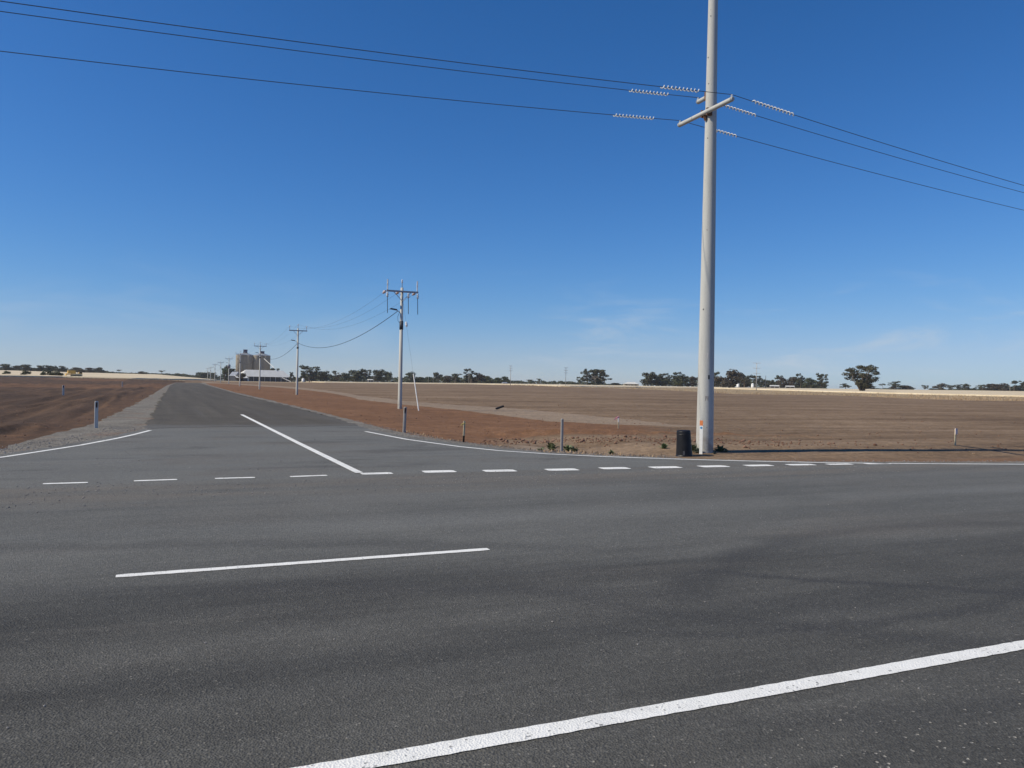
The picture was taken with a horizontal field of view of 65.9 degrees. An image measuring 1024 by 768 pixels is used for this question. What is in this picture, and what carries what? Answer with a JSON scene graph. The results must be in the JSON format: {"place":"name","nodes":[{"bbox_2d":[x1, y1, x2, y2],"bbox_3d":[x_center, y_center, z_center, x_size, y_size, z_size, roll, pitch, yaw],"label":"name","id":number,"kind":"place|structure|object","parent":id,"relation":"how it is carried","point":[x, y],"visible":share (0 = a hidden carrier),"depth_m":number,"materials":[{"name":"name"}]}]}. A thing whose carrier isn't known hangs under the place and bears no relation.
{"place":"outdoors","nodes":[
{"label":"outdoors","id":0,"kind":"place"},
{"bbox_2d":[143,383,357,428],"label":"side road","id":1,"kind":"structure","parent":0,"point":[182,405],"depth_m":39.35,"materials":[{"name":"grey asphalt"}]},
{"bbox_2d":[0,414,1023,767],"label":"road","id":2,"kind":"structure","parent":0,"point":[518,648],"depth_m":5.83,"materials":[{"name":"grey asphalt"}]},
{"bbox_2d":[0,377,1023,461],"bbox_3d":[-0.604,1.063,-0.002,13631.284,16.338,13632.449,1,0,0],"label":"ground","id":3,"kind":"structure","parent":0,"point":[790,415],"depth_m":51.38,"materials":[{"name":"soil"}]},
{"bbox_2d":[0,364,14,369],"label":"gum tree","id":4,"kind":"object","parent":3,"relation":"on","point":[4,366],"visible":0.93,"depth_m":639.67,"materials":[{"name":"green plant"}]},
{"bbox_2d":[11,365,23,370],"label":"gum tree","id":5,"kind":"object","parent":3,"relation":"on","point":[16,367],"visible":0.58,"depth_m":658.53,"materials":[{"name":"green plant"}]},
{"bbox_2d":[17,364,34,370],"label":"gum tree","id":6,"kind":"object","parent":3,"relation":"on","point":[27,367],"visible":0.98,"depth_m":648.64,"materials":[{"name":"green plant"}]},
{"bbox_2d":[20,371,31,374],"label":"bush","id":7,"kind":"object","parent":3,"relation":"on","point":[26,372],"visible":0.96,"depth_m":337.68,"materials":[{"name":"green plant"}]},
{"bbox_2d":[32,365,44,370],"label":"gum tree","id":8,"kind":"object","parent":3,"relation":"on","point":[40,368],"visible":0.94,"depth_m":649.32,"materials":[{"name":"green plant"}]},
{"bbox_2d":[43,365,57,370],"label":"gum tree","id":9,"kind":"object","parent":3,"relation":"on","point":[51,368],"visible":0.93,"depth_m":656.15,"materials":[{"name":"green plant"}]},
{"bbox_2d":[54,366,68,371],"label":"gum tree","id":10,"kind":"object","parent":3,"relation":"on","point":[62,369],"visible":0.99,"depth_m":653.59,"materials":[{"name":"green plant"}]},
{"bbox_2d":[65,370,82,375],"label":"earthmoving machine","id":11,"kind":"object","parent":3,"relation":"on","point":[71,372],"visible":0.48,"depth_m":330.85,"materials":[{"name":"yellow metal"}]},
{"bbox_2d":[70,367,84,371],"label":"gum tree","id":12,"kind":"object","parent":3,"relation":"on","point":[77,369],"visible":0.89,"depth_m":678.80,"materials":[{"name":"green plant"}]},
{"bbox_2d":[79,368,96,372],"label":"gum tree","id":13,"kind":"object","parent":3,"relation":"on","point":[88,370],"visible":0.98,"depth_m":678.09,"materials":[{"name":"green plant"}]},
{"bbox_2d":[94,367,104,372],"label":"gum tree","id":14,"kind":"object","parent":3,"relation":"on","point":[100,369],"visible":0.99,"depth_m":679.31,"materials":[{"name":"green plant"}]},
{"bbox_2d":[193,372,211,377],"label":"gum tree","id":15,"kind":"object","parent":3,"relation":"on","point":[201,375],"visible":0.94,"depth_m":797.91,"materials":[{"name":"green plant"}]},
{"bbox_2d":[221,368,229,380],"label":"gum tree","id":16,"kind":"object","parent":3,"relation":"on","point":[224,372],"visible":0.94,"depth_m":629.42,"materials":[{"name":"green plant"}]},
{"bbox_2d":[225,357,232,383],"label":"power pole","id":17,"kind":"object","parent":3,"relation":"on","point":[228,366],"visible":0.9,"depth_m":261.86,"materials":[{"name":"metal"}]},
{"bbox_2d":[223,365,235,379],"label":"gum tree","id":18,"kind":"object","parent":3,"relation":"on","point":[231,370],"visible":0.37,"depth_m":638.79,"materials":[{"name":"green plant"}]},
{"bbox_2d":[229,372,238,380],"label":"shed","id":19,"kind":"structure","parent":3,"relation":"on","point":[232,376],"depth_m":598.36,"materials":[{"name":"grey metal"}]},
{"bbox_2d":[235,373,245,380],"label":"gum tree","id":20,"kind":"object","parent":3,"relation":"on","point":[242,375],"visible":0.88,"depth_m":468.70,"materials":[{"name":"green plant"}]},
{"bbox_2d":[239,351,244,385],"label":"power pole","id":21,"kind":"object","parent":3,"relation":"on","point":[240,368],"visible":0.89,"depth_m":206.93,"materials":[{"name":"metal"}]},
{"bbox_2d":[236,349,273,372],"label":"grain silo","id":22,"kind":"object","parent":3,"relation":"on","point":[247,359],"visible":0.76,"depth_m":687.54,"materials":[{"name":"concrete"}]},
{"bbox_2d":[254,342,266,388],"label":"power pole","id":23,"kind":"object","parent":3,"relation":"on","point":[260,362],"visible":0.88,"depth_m":155.52,"materials":[{"name":"metal"}]},
{"bbox_2d":[241,370,290,381],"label":"grain shed","id":24,"kind":"structure","parent":3,"relation":"on","point":[271,376],"depth_m":656.03,"materials":[{"name":"metal"}]},
{"bbox_2d":[289,325,306,394],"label":"power pole","id":25,"kind":"object","parent":3,"relation":"on","point":[298,330],"visible":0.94,"depth_m":104.79,"materials":[{"name":"metal"}]},
{"bbox_2d":[211,311,397,371],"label":"bundled cable","id":26,"kind":"object","parent":25,"relation":"attached to","point":[330,346],"visible":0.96,"depth_m":77.39,"materials":[{"name":"rubber"}]},
{"bbox_2d":[298,372,310,381],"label":"gum tree","id":27,"kind":"object","parent":3,"relation":"on","point":[303,376],"visible":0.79,"depth_m":618.53,"materials":[{"name":"green plant"}]},
{"bbox_2d":[299,365,320,381],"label":"gum tree","id":28,"kind":"object","parent":3,"relation":"on","point":[310,371],"visible":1,"depth_m":608.56,"materials":[{"name":"green plant"}]},
{"bbox_2d":[315,371,331,380],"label":"gum tree","id":29,"kind":"object","parent":3,"relation":"on","point":[323,376],"visible":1,"depth_m":608.61,"materials":[{"name":"green plant"}]},
{"bbox_2d":[329,375,338,381],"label":"gum tree","id":30,"kind":"object","parent":3,"relation":"on","point":[333,378],"visible":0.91,"depth_m":638.82,"materials":[{"name":"green plant"}]},
{"bbox_2d":[339,373,350,381],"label":"gum tree","id":31,"kind":"object","parent":3,"relation":"on","point":[345,376],"visible":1,"depth_m":588.07,"materials":[{"name":"green plant"}]},
{"bbox_2d":[347,369,364,381],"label":"gum tree","id":32,"kind":"object","parent":3,"relation":"on","point":[356,375],"visible":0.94,"depth_m":608.20,"materials":[{"name":"green plant"}]},
{"bbox_2d":[360,368,371,378],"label":"gum tree","id":33,"kind":"object","parent":3,"relation":"on","point":[366,374],"visible":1,"depth_m":609.23,"materials":[{"name":"green plant"}]},
{"bbox_2d":[370,369,384,381],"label":"gum tree","id":34,"kind":"object","parent":3,"relation":"on","point":[378,374],"visible":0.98,"depth_m":618.74,"materials":[{"name":"green plant"}]},
{"bbox_2d":[381,371,392,381],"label":"gum tree","id":35,"kind":"object","parent":3,"relation":"on","point":[388,376],"visible":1,"depth_m":617.66,"materials":[{"name":"green plant"}]},
{"bbox_2d":[382,279,418,408],"bbox_3d":[-8.116,-2.672,57.073,2.578,9.743,0.816,1,0,-24],"label":"power pole","id":36,"kind":"object","parent":3,"relation":"on","point":[400,349],"visible":0.98,"depth_m":56.90,"materials":[{"name":"concrete"}]},
{"bbox_2d":[403,304,418,410],"bbox_3d":[-7.142,-1.928,55.789,0.165,7.729,2.883,1,0,-33],"label":"guy wire","id":37,"kind":"object","parent":36,"relation":"attached to","point":[406,324],"visible":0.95,"depth_m":55.17,"materials":[{"name":"metal"}]},
{"bbox_2d":[402,407,406,432],"bbox_3d":[-3.611,1.310,26.515,0.105,1.078,0.036,3,0,-9],"label":"guide post","id":38,"kind":"object","parent":3,"relation":"on","point":[404,418],"visible":0.86,"depth_m":26.51,"materials":[{"name":"plastic"}]},
{"bbox_2d":[402,372,419,382],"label":"gum tree","id":39,"kind":"object","parent":3,"relation":"on","point":[409,375],"visible":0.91,"depth_m":619.00,"materials":[{"name":"green plant"}]},
{"bbox_2d":[416,377,426,382],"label":"gum tree","id":40,"kind":"object","parent":3,"relation":"on","point":[422,379],"visible":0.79,"depth_m":676.87,"materials":[{"name":"green plant"}]},
{"bbox_2d":[425,377,435,382],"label":"gum tree","id":41,"kind":"object","parent":3,"relation":"on","point":[428,379],"visible":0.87,"depth_m":678.61,"materials":[{"name":"green plant"}]},
{"bbox_2d":[431,372,444,382],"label":"gum tree","id":42,"kind":"object","parent":3,"relation":"on","point":[438,376],"visible":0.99,"depth_m":618.11,"materials":[{"name":"green plant"}]},
{"bbox_2d":[442,375,452,382],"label":"gum tree","id":43,"kind":"object","parent":3,"relation":"on","point":[448,379],"visible":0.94,"depth_m":627.35,"materials":[{"name":"green plant"}]},
{"bbox_2d":[451,376,460,382],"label":"gum tree","id":44,"kind":"object","parent":3,"relation":"on","point":[457,380],"visible":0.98,"depth_m":624.00,"materials":[{"name":"green plant"}]},
{"bbox_2d":[460,421,465,441],"bbox_3d":[-1.408,1.476,22.606,0.167,0.828,0.064,1,0,-39],"label":"survey stake","id":45,"kind":"object","parent":3,"relation":"on","point":[463,423],"visible":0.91,"depth_m":22.62,"materials":[{"name":"wood"}]},
{"bbox_2d":[462,376,469,382],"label":"gum tree","id":46,"kind":"object","parent":3,"relation":"on","point":[466,380],"visible":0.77,"depth_m":613.49,"materials":[{"name":"green plant"}]},
{"bbox_2d":[463,368,477,382],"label":"gum tree","id":47,"kind":"object","parent":3,"relation":"on","point":[470,375],"visible":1,"depth_m":608.87,"materials":[{"name":"green plant"}]},
{"bbox_2d":[469,373,486,382],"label":"gum tree","id":48,"kind":"object","parent":3,"relation":"on","point":[479,376],"visible":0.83,"depth_m":613.18,"materials":[{"name":"green plant"}]},
{"bbox_2d":[482,376,492,382],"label":"gum tree","id":49,"kind":"object","parent":3,"relation":"on","point":[488,378],"visible":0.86,"depth_m":637.89,"materials":[{"name":"green plant"}]},
{"bbox_2d":[493,377,501,382],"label":"gum tree","id":50,"kind":"object","parent":3,"relation":"on","point":[498,379],"visible":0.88,"depth_m":638.00,"materials":[{"name":"green plant"}]},
{"bbox_2d":[500,376,509,383],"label":"gum tree","id":51,"kind":"object","parent":3,"relation":"on","point":[504,378],"visible":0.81,"depth_m":637.51,"materials":[{"name":"green plant"}]},
{"bbox_2d":[1,388,1012,452],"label":"dirt clods","id":52,"kind":"object","parent":3,"relation":"on","point":[616,442],"visible":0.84,"depth_m":25.23,"materials":[{"name":"soil"}]},
{"bbox_2d":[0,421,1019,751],"bbox_3d":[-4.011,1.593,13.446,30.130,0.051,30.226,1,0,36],"label":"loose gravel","id":53,"kind":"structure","parent":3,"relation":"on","point":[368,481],"depth_m":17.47,"materials":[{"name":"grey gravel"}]},
{"bbox_2d":[0,367,1022,390],"bbox_3d":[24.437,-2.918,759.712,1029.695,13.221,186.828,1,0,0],"label":"woodland","id":54,"kind":"object","parent":3,"relation":"on","point":[395,379],"visible":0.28,"depth_m":735.49,"materials":[{"name":"green plant"}]},
{"bbox_2d":[0,376,1023,456],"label":"dry grass","id":55,"kind":"structure","parent":3,"relation":"on","point":[920,397],"depth_m":261.44,"materials":[{"name":"beige plant"}]},
{"bbox_2d":[0,383,1023,462],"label":"gravel shoulder","id":56,"kind":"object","parent":3,"relation":"on","point":[138,414],"visible":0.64,"depth_m":25.67},
{"bbox_2d":[94,401,97,427],"bbox_3d":[-13.445,1.118,25.532,0.112,1.132,0.036,1,0,-44],"label":"guide post","id":57,"kind":"object","parent":56,"relation":"on","point":[96,415],"visible":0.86,"depth_m":25.51,"materials":[{"name":"plastic"}]},
{"bbox_2d":[540,442,558,449],"bbox_3d":[1.014,1.661,21.126,0.602,0.262,0.427,1,0,0],"label":"weed","id":58,"kind":"object","parent":3,"relation":"on","point":[551,445],"visible":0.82,"depth_m":21.08,"materials":[{"name":"green plant"}]},
{"bbox_2d":[560,419,563,450],"bbox_3d":[1.321,1.449,20.899,0.075,1.062,0.024,1,0,-12],"label":"guide post","id":59,"kind":"object","parent":3,"relation":"on","point":[561,436],"visible":0.82,"depth_m":20.89,"materials":[{"name":"plastic"}]},
{"bbox_2d":[563,445,571,450],"bbox_3d":[1.515,1.715,21.188,0.371,0.229,0.535,1,0,36],"label":"weed","id":60,"kind":"object","parent":3,"relation":"on","point":[566,448],"visible":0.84,"depth_m":21.14,"materials":[{"name":"green plant"}]},
{"bbox_2d":[580,369,591,384],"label":"gum tree","id":61,"kind":"object","parent":3,"relation":"on","point":[584,377],"visible":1,"depth_m":609.77,"materials":[{"name":"green plant"}]},
{"bbox_2d":[584,369,605,383],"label":"gum tree","id":62,"kind":"object","parent":3,"relation":"on","point":[594,374],"visible":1,"depth_m":608.89,"materials":[{"name":"green plant"}]},
{"bbox_2d":[587,376,602,384],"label":"gum tree","id":63,"kind":"object","parent":3,"relation":"on","point":[593,381],"visible":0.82,"depth_m":613.64,"materials":[{"name":"green plant"}]},
{"bbox_2d":[595,371,611,384],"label":"gum tree","id":64,"kind":"object","parent":3,"relation":"on","point":[603,375],"visible":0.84,"depth_m":611.29,"materials":[{"name":"green plant"}]},
{"bbox_2d":[623,382,638,385],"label":"farmhouse","id":65,"kind":"object","parent":3,"relation":"on","point":[631,384],"visible":0.75,"depth_m":637.64,"materials":[{"name":"metal"}]},
{"bbox_2d":[639,372,654,385],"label":"gum tree","id":66,"kind":"object","parent":3,"relation":"on","point":[649,377],"visible":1,"depth_m":598.62,"materials":[{"name":"green plant"}]},
{"bbox_2d":[654,373,664,385],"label":"gum tree","id":67,"kind":"object","parent":3,"relation":"on","point":[658,379],"visible":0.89,"depth_m":602.73,"materials":[{"name":"green plant"}]},
{"bbox_2d":[661,379,673,385],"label":"gum tree","id":68,"kind":"object","parent":3,"relation":"on","point":[665,382],"visible":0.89,"depth_m":608.80,"materials":[{"name":"green plant"}]},
{"bbox_2d":[663,373,672,382],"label":"gum tree","id":69,"kind":"object","parent":3,"relation":"on","point":[668,377],"visible":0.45,"depth_m":618.72,"materials":[{"name":"green plant"}]},
{"bbox_2d":[671,375,689,385],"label":"gum tree","id":70,"kind":"object","parent":3,"relation":"on","point":[676,383],"visible":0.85,"depth_m":609.08,"materials":[{"name":"green plant"}]},
{"bbox_2d":[671,372,689,386],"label":"gum tree","id":71,"kind":"object","parent":3,"relation":"on","point":[679,379],"visible":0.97,"depth_m":607.57,"materials":[{"name":"green plant"}]},
{"bbox_2d":[675,430,692,456],"bbox_3d":[4.561,1.576,20.942,0.456,0.693,0.456,-2,1,-23],"label":"plastic bin","id":72,"kind":"object","parent":3,"relation":"on","point":[683,445],"visible":0.98,"depth_m":20.77,"materials":[{"name":"plastic"}]},
{"bbox_2d":[684,376,697,386],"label":"gum tree","id":73,"kind":"object","parent":3,"relation":"on","point":[692,379],"visible":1,"depth_m":608.73,"materials":[{"name":"green plant"}]},
{"bbox_2d":[699,420,702,453],"bbox_3d":[5.112,1.520,21.347,0.084,1.066,0.034,1,0,20],"label":"marker post","id":74,"kind":"object","parent":3,"relation":"on","point":[701,438],"visible":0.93,"depth_m":21.33,"materials":[{"name":"white plastic"}]},
{"bbox_2d":[677,0,734,452],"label":"power pole","id":75,"kind":"object","parent":3,"relation":"on","point":[705,390],"visible":0.95,"depth_m":21.65,"materials":[{"name":"concrete"}]},
{"bbox_2d":[0,51,1021,209],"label":"power line","id":76,"kind":"object","parent":75,"relation":"attached to","point":[650,118],"visible":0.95,"depth_m":20.46,"materials":[{"name":"metal"}]},
{"bbox_2d":[0,1,1023,185],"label":"power line","id":77,"kind":"object","parent":75,"relation":"attached to","point":[695,90],"visible":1,"depth_m":18.31,"materials":[{"name":"metal"}]},
{"bbox_2d":[0,11,1023,192],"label":"power line","id":78,"kind":"object","parent":75,"relation":"attached to","point":[636,91],"visible":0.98,"depth_m":19.91,"materials":[{"name":"metal"}]},
{"bbox_2d":[714,445,727,451],"bbox_3d":[5.785,1.776,21.965,0.415,0.238,0.440,1,0,42],"label":"weed","id":79,"kind":"object","parent":3,"relation":"on","point":[720,448],"visible":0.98,"depth_m":21.94,"materials":[{"name":"green plant"}]},
{"bbox_2d":[714,369,742,387],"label":"gum tree","id":80,"kind":"object","parent":3,"relation":"on","point":[733,376],"visible":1,"depth_m":498.43,"materials":[{"name":"green plant"}]},
{"bbox_2d":[739,383,750,386],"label":"gum tree","id":81,"kind":"object","parent":3,"relation":"on","point":[746,385],"visible":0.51,"depth_m":613.89,"materials":[{"name":"green plant"}]},
{"bbox_2d":[740,372,751,386],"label":"gum tree","id":82,"kind":"object","parent":3,"relation":"on","point":[745,379],"visible":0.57,"depth_m":607.34,"materials":[{"name":"green plant"}]},
{"bbox_2d":[750,374,760,387],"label":"gum tree","id":83,"kind":"object","parent":3,"relation":"on","point":[754,378],"visible":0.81,"depth_m":619.09,"materials":[{"name":"green plant"}]},
{"bbox_2d":[766,380,775,387],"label":"gum tree","id":84,"kind":"object","parent":3,"relation":"on","point":[771,382],"visible":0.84,"depth_m":619.52,"materials":[{"name":"green plant"}]},
{"bbox_2d":[776,377,788,387],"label":"gum tree","id":85,"kind":"object","parent":3,"relation":"on","point":[781,381],"visible":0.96,"depth_m":614.05,"materials":[{"name":"green plant"}]},
{"bbox_2d":[784,377,795,385],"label":"gum tree","id":86,"kind":"object","parent":3,"relation":"on","point":[791,381],"visible":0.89,"depth_m":612.98,"materials":[{"name":"green plant"}]},
{"bbox_2d":[794,373,804,387],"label":"gum tree","id":87,"kind":"object","parent":3,"relation":"on","point":[800,380],"visible":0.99,"depth_m":608.78,"materials":[{"name":"green plant"}]},
{"bbox_2d":[795,377,804,387],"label":"gum tree","id":88,"kind":"object","parent":3,"relation":"on","point":[798,383],"visible":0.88,"depth_m":611.30,"materials":[{"name":"green plant"}]},
{"bbox_2d":[801,378,818,387],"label":"gum tree","id":89,"kind":"object","parent":3,"relation":"on","point":[811,382],"visible":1,"depth_m":603.04,"materials":[{"name":"green plant"}]},
{"bbox_2d":[815,381,828,387],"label":"gum tree","id":90,"kind":"object","parent":3,"relation":"on","point":[822,385],"visible":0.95,"depth_m":598.79,"materials":[{"name":"green plant"}]},
{"bbox_2d":[816,373,828,387],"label":"gum tree","id":91,"kind":"object","parent":3,"relation":"on","point":[822,378],"visible":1,"depth_m":598.85,"materials":[{"name":"green plant"}]},
{"bbox_2d":[839,383,851,388],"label":"gum tree","id":92,"kind":"object","parent":3,"relation":"on","point":[845,385],"visible":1,"depth_m":559.12,"materials":[{"name":"green plant"}]},
{"bbox_2d":[842,365,879,390],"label":"gum tree","id":93,"kind":"object","parent":3,"relation":"on","point":[864,382],"visible":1,"depth_m":398.16,"materials":[{"name":"green plant"}]},
{"bbox_2d":[887,381,902,389],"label":"gum tree","id":94,"kind":"object","parent":3,"relation":"on","point":[894,384],"visible":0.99,"depth_m":637.57,"materials":[{"name":"green plant"}]},
{"bbox_2d":[896,385,910,389],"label":"gum tree","id":95,"kind":"object","parent":3,"relation":"on","point":[905,387],"visible":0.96,"depth_m":637.45,"materials":[{"name":"green plant"}]},
{"bbox_2d":[932,383,948,389],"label":"gum tree","id":96,"kind":"object","parent":3,"relation":"on","point":[940,386],"visible":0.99,"depth_m":668.55,"materials":[{"name":"green plant"}]},
{"bbox_2d":[954,428,957,444],"bbox_3d":[14.252,1.796,25.357,0.100,0.751,0.055,1,0,-23],"label":"survey stake","id":97,"kind":"object","parent":3,"relation":"on","point":[956,431],"visible":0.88,"depth_m":25.35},
{"bbox_2d":[961,383,970,389],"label":"gum tree","id":98,"kind":"object","parent":3,"relation":"on","point":[966,386],"visible":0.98,"depth_m":674.44,"materials":[{"name":"green plant"}]},
{"bbox_2d":[980,383,997,390],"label":"gum tree","id":99,"kind":"object","parent":3,"relation":"on","point":[989,387],"visible":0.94,"depth_m":662.34,"materials":[{"name":"green plant"}]},
{"bbox_2d":[992,383,1011,390],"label":"gum tree","id":100,"kind":"object","parent":3,"relation":"on","point":[999,387],"visible":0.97,"depth_m":658.29,"materials":[{"name":"green plant"}]},
{"bbox_2d":[1007,385,1021,390],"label":"gum tree","id":101,"kind":"object","parent":3,"relation":"on","point":[1013,388],"visible":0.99,"depth_m":653.80,"materials":[{"name":"green plant"}]},
{"bbox_2d":[1018,382,1023,390],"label":"gum tree","id":102,"kind":"object","parent":3,"relation":"on","point":[1021,385],"visible":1,"depth_m":650.70,"materials":[{"name":"green plant"}]},
{"bbox_2d":[0,370,1023,396],"bbox_3d":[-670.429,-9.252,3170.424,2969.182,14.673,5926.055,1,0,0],"label":"wheat field","id":103,"kind":"structure","parent":0,"point":[879,391],"depth_m":414.74,"materials":[{"name":"beige plant"}]},
{"bbox_2d":[40,370,52,374],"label":"bush","id":104,"kind":"object","parent":103,"relation":"on","point":[45,373],"visible":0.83,"depth_m":337.26,"materials":[{"name":"green plant"}]},
{"bbox_2d":[49,372,63,375],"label":"bush","id":105,"kind":"object","parent":103,"relation":"on","point":[57,373],"visible":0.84,"depth_m":337.12,"materials":[{"name":"green plant"}]},
{"bbox_2d":[0,0,1023,389],"label":"sky","id":106,"kind":"structure","parent":0,"point":[152,220],"materials":[{"name":"blue"}]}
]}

